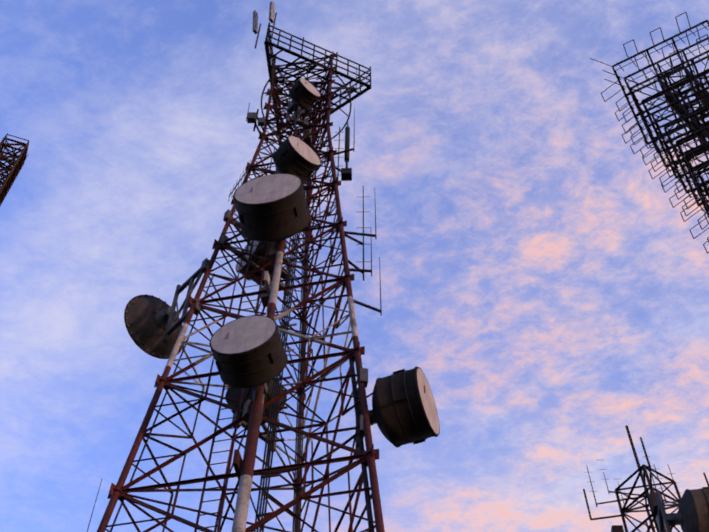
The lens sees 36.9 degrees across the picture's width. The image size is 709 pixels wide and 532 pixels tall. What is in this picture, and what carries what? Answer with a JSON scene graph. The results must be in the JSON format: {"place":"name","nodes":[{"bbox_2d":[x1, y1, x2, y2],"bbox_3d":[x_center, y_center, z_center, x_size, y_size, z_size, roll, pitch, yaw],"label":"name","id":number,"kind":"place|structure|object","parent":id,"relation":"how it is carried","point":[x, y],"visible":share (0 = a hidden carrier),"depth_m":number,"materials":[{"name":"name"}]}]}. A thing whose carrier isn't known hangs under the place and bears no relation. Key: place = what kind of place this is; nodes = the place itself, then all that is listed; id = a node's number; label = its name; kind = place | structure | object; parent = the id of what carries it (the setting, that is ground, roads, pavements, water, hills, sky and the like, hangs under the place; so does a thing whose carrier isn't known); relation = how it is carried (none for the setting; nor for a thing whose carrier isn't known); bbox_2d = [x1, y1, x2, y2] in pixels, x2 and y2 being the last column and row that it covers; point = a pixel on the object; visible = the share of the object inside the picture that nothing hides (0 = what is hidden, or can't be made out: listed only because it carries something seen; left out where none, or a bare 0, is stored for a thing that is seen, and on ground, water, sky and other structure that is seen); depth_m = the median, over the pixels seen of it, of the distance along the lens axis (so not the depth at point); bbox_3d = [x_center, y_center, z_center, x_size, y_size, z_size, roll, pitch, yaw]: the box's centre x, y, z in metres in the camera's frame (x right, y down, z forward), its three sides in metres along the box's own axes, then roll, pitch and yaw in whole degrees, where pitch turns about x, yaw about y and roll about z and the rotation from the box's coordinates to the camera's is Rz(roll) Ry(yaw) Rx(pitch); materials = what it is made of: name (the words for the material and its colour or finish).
{"place":"outdoors","nodes":[
{"label":"outdoors","id":0,"kind":"place"},
{"bbox_2d":[0,0,708,531],"label":"sky","id":1,"kind":"structure","parent":0,"point":[549,294],"materials":[{"name":"blue"}]},
{"bbox_2d":[590,12,708,253],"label":"tower","id":2,"kind":"structure","parent":0,"point":[698,129],"depth_m":30.85,"materials":[{"name":"black metal"}]},
{"label":"ground","id":3,"kind":"structure","parent":0,"visible":0},
{"bbox_2d":[0,133,28,205],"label":"tower","id":4,"kind":"structure","parent":3,"relation":"on","point":[7,182],"depth_m":58.83,"materials":[{"name":"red metal"}]},
{"bbox_2d":[97,52,384,531],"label":"tower","id":5,"kind":"structure","parent":3,"relation":"on","point":[120,489],"depth_m":23.11,"materials":[{"name":"metal"}]},
{"bbox_2d":[124,258,209,358],"bbox_3d":[-4.336,1.354,26.295,2.197,2.310,1.671,-19,-59,13],"label":"dish","id":6,"kind":"object","parent":5,"relation":"on","point":[153,325],"visible":0.92,"depth_m":26.11,"materials":[{"name":"grey metal"}]},
{"bbox_2d":[87,66,381,531],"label":"tower legs","id":7,"kind":"object","parent":5,"relation":"attached to","point":[346,171],"visible":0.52,"depth_m":25.51,"materials":[{"name":"red metal"}]},
{"bbox_2d":[209,315,287,424],"bbox_3d":[-2.014,1.966,21.028,1.388,1.882,1.513,-11,-57,7],"label":"drum","id":8,"kind":"object","parent":5,"relation":"attached to","point":[248,351],"visible":1,"depth_m":20.53,"materials":[{"name":"grey metal"}]},
{"bbox_2d":[194,165,311,531],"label":"tower ladder cables","id":9,"kind":"object","parent":5,"relation":"attached to","point":[273,440],"visible":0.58,"depth_m":21.15,"materials":[{"name":"metal"}]},
{"bbox_2d":[220,209,290,295],"bbox_3d":[-2.617,-0.373,28.465,1.388,1.740,2.008,-12,-57,8],"label":"mount","id":10,"kind":"object","parent":5,"relation":"on","point":[244,258],"visible":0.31,"depth_m":28.14,"materials":[{"name":"black metal"}]},
{"bbox_2d":[225,380,286,451],"bbox_3d":[-2.112,3.215,24.417,1.230,1.740,1.366,-22,-59,14],"label":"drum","id":11,"kind":"object","parent":5,"relation":"on","point":[234,392],"visible":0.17,"depth_m":23.91,"materials":[{"name":"metal"}]},
{"bbox_2d":[232,239,285,531],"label":"support pole","id":12,"kind":"object","parent":5,"relation":"attached to","point":[244,469],"visible":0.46,"depth_m":19.58,"materials":[{"name":"white metal"}]},
{"bbox_2d":[233,173,310,269],"bbox_3d":[-1.996,-1.154,26.538,1.763,2.234,1.799,-8,-57,6],"label":"drum","id":13,"kind":"object","parent":5,"relation":"on","point":[272,208],"visible":0.96,"depth_m":25.90,"materials":[{"name":"grey metal"}]},
{"bbox_2d":[272,135,320,182],"bbox_3d":[-1.793,-2.730,29.567,1.206,1.712,1.383,36,-63,-21],"label":"drum","id":14,"kind":"object","parent":5,"relation":"on","point":[294,155],"visible":0.83,"depth_m":29.10,"materials":[{"name":"grey metal"}]},
{"bbox_2d":[286,78,320,127],"bbox_3d":[-1.674,-5.202,33.444,0.976,1.463,1.190,24,-60,-15],"label":"drum","id":15,"kind":"object","parent":5,"relation":"on","point":[304,94],"visible":1,"depth_m":33.17,"materials":[{"name":"grey metal"}]},
{"bbox_2d":[261,22,370,145],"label":"tower platform","id":16,"kind":"structure","parent":5,"relation":"on","point":[272,57],"depth_m":36.57,"materials":[{"name":"metal"}]},
{"bbox_2d":[252,1,276,48],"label":"panel antennas","id":17,"kind":"object","parent":16,"relation":"attached to","point":[256,30],"visible":1,"depth_m":36.90,"materials":[{"name":"white plastic"}]},
{"bbox_2d":[355,366,439,454],"bbox_3d":[0.743,2.823,20.679,1.538,1.892,1.398,-18,-58,12],"label":"drum","id":18,"kind":"object","parent":5,"relation":"on","point":[403,411],"visible":0.96,"depth_m":20.11,"materials":[{"name":"grey metal"}]},
{"bbox_2d":[583,425,708,531],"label":"mast","id":19,"kind":"object","parent":3,"relation":"on","point":[651,498],"visible":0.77,"depth_m":30.75,"materials":[{"name":"black metal"}]},
{"bbox_2d":[655,487,708,531],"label":"drum","id":20,"kind":"object","parent":19,"relation":"on","point":[692,515],"visible":1,"depth_m":27.26,"materials":[{"name":"grey metal"}]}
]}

